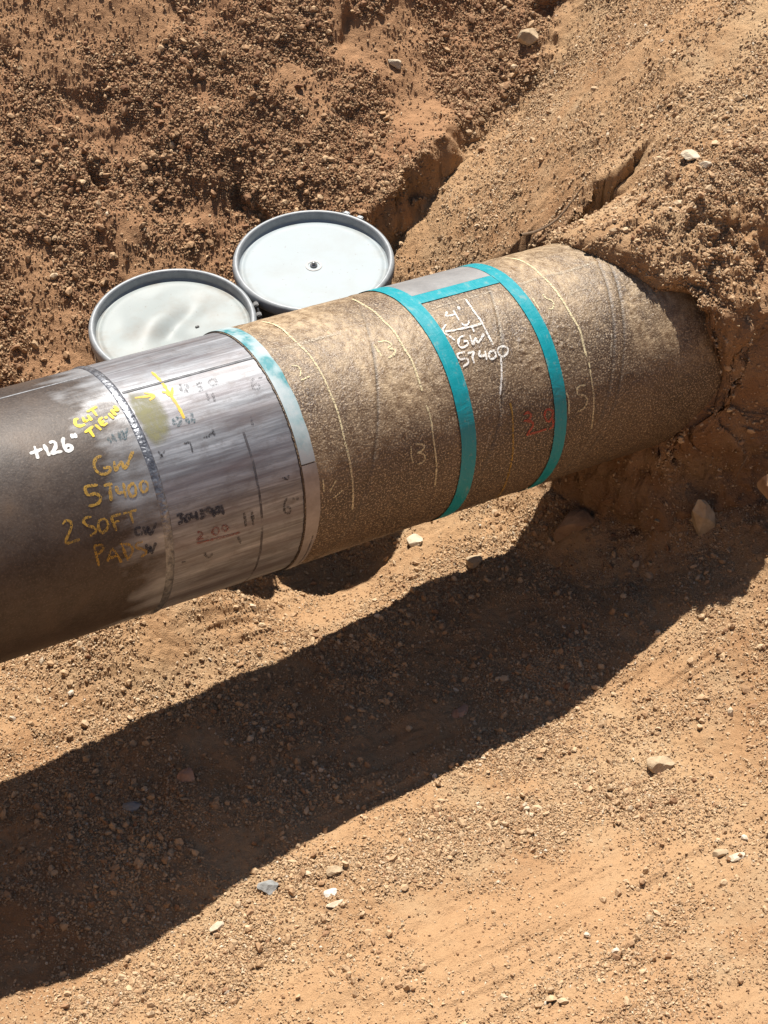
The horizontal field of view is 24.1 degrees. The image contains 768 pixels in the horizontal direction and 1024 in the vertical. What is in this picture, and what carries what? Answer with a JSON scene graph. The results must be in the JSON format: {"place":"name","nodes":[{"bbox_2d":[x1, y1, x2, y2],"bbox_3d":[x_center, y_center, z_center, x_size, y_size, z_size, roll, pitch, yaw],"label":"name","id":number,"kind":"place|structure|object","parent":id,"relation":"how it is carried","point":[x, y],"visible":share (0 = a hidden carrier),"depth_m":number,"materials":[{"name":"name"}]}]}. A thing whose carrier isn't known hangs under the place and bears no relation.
{"place":"outdoors","nodes":[
{"label":"outdoors","id":0,"kind":"place"},
{"bbox_2d":[0,0,767,1023],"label":"ground","id":1,"kind":"structure","parent":0,"point":[642,484],"depth_m":6.06,"materials":[{"name":"soil"}]},
{"bbox_2d":[122,801,141,811],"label":"rock","id":2,"kind":"object","parent":1,"relation":"on","point":[131,806],"visible":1,"depth_m":5.65,"materials":[{"name":"grey stone"}]},
{"bbox_2d":[88,269,261,362],"bbox_3d":[-0.727,-0.365,6.582,0.604,0.880,0.587,0,47,0],"label":"steel drum","id":3,"kind":"object","parent":1,"relation":"on","point":[147,311],"visible":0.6,"depth_m":6.34,"materials":[{"name":"paint"}]},
{"bbox_2d":[177,767,194,781],"bbox_3d":[-0.635,0.843,5.744,0.059,0.033,0.046,-11,48,-10],"label":"rock","id":4,"kind":"object","parent":1,"relation":"on","point":[186,775],"visible":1,"depth_m":5.74,"materials":[{"name":"red stone"}]},
{"bbox_2d":[210,921,223,931],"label":"rock","id":5,"kind":"object","parent":1,"relation":"on","point":[218,925],"visible":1,"depth_m":5.33,"materials":[{"name":"stone"}]},
{"bbox_2d":[257,880,278,894],"bbox_3d":[-0.351,1.127,5.410,0.059,0.043,0.044,22,50,19],"label":"rock","id":6,"kind":"object","parent":1,"relation":"on","point":[268,887],"visible":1,"depth_m":5.40,"materials":[{"name":"grey stone"}]},
{"bbox_2d":[232,210,394,318],"bbox_3d":[-0.255,-0.617,6.818,0.587,0.880,0.592,0,47,0],"label":"steel drum","id":7,"kind":"object","parent":1,"relation":"on","point":[288,262],"visible":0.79,"depth_m":6.54,"materials":[{"name":"paint"}]},
{"bbox_2d":[323,888,336,896],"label":"rock","id":8,"kind":"object","parent":1,"relation":"on","point":[328,892],"visible":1,"depth_m":5.37,"materials":[{"name":"stone"}]},
{"bbox_2d":[326,865,341,876],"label":"rock","id":9,"kind":"object","parent":1,"relation":"on","point":[333,870],"visible":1,"depth_m":5.41,"materials":[{"name":"beige stone"}]},
{"bbox_2d":[326,899,342,907],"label":"rock","id":10,"kind":"object","parent":1,"relation":"on","point":[334,903],"visible":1,"depth_m":5.34,"materials":[{"name":"stone"}]},
{"bbox_2d":[0,243,721,662],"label":"pipeline","id":11,"kind":"object","parent":1,"relation":"on","point":[142,483],"visible":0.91,"depth_m":5.33,"materials":[{"name":"metal"}]},
{"bbox_2d":[388,59,401,68],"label":"rock","id":12,"kind":"object","parent":1,"relation":"on","point":[396,63],"visible":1,"depth_m":7.58,"materials":[{"name":"stone"}]},
{"bbox_2d":[407,534,422,546],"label":"rock","id":13,"kind":"object","parent":1,"relation":"on","point":[413,540],"visible":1,"depth_m":6.67,"materials":[{"name":"stone"}]},
{"bbox_2d":[452,704,467,717],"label":"rock","id":14,"kind":"object","parent":1,"relation":"on","point":[461,711],"visible":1,"depth_m":6.00,"materials":[{"name":"grey stone"}]},
{"bbox_2d":[466,555,482,568],"bbox_3d":[0.332,0.183,6.593,0.064,0.050,0.048,-27,52,-23],"label":"rock","id":15,"kind":"object","parent":1,"relation":"on","point":[473,561],"visible":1,"depth_m":6.57,"materials":[{"name":"beige stone"}]},
{"bbox_2d":[517,28,538,45],"bbox_3d":[0.608,-2.010,7.603,0.096,0.061,0.069,-12,48,-21],"label":"rock","id":16,"kind":"object","parent":1,"relation":"on","point":[528,36],"visible":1,"depth_m":7.59,"materials":[{"name":"beige stone"}]},
{"bbox_2d":[520,186,582,236],"bbox_3d":[0.576,-1.033,6.231,0.282,0.117,0.020,-30,54,-25],"label":"root","id":17,"kind":"object","parent":1,"relation":"on","point":[542,228],"visible":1,"depth_m":6.26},
{"bbox_2d":[554,508,594,541],"bbox_3d":[0.705,0.052,6.598,0.198,0.162,0.120,-15,46,-18],"label":"rock","id":18,"kind":"object","parent":1,"relation":"on","point":[577,519],"visible":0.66,"depth_m":6.53,"materials":[{"name":"brown stone"}]},
{"bbox_2d":[646,756,675,773],"bbox_3d":[0.878,0.799,5.706,0.100,0.045,0.059,-1,38,-15],"label":"rock","id":19,"kind":"object","parent":1,"relation":"on","point":[657,764],"visible":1,"depth_m":5.69,"materials":[{"name":"beige stone"}]},
{"bbox_2d":[680,149,699,161],"bbox_3d":[1.026,-1.192,6.030,0.064,0.038,0.051,-5,36,-20],"label":"rock","id":20,"kind":"object","parent":1,"relation":"on","point":[689,155],"visible":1,"depth_m":6.02,"materials":[{"name":"stone"}]},
{"bbox_2d":[691,499,715,536],"bbox_3d":[1.123,0.018,6.327,0.079,0.176,0.074,-28,40,-12],"label":"rock","id":21,"kind":"object","parent":1,"relation":"on","point":[703,517],"visible":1,"depth_m":6.29,"materials":[{"name":"beige stone"}]},
{"bbox_2d":[699,161,711,167],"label":"rock","id":22,"kind":"object","parent":1,"relation":"on","point":[706,164],"visible":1,"depth_m":5.94,"materials":[{"name":"stone"}]},
{"bbox_2d":[712,849,728,857],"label":"rock","id":23,"kind":"object","parent":1,"relation":"on","point":[716,853],"visible":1,"depth_m":5.36,"materials":[{"name":"beige stone"}]},
{"bbox_2d":[726,852,744,861],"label":"rock","id":24,"kind":"object","parent":1,"relation":"on","point":[734,857],"visible":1,"depth_m":5.34,"materials":[{"name":"stone"}]},
{"bbox_2d":[757,475,767,499],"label":"rock","id":25,"kind":"object","parent":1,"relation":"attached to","point":[762,485],"visible":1,"depth_m":6.07,"materials":[{"name":"brown stone"}]}
]}

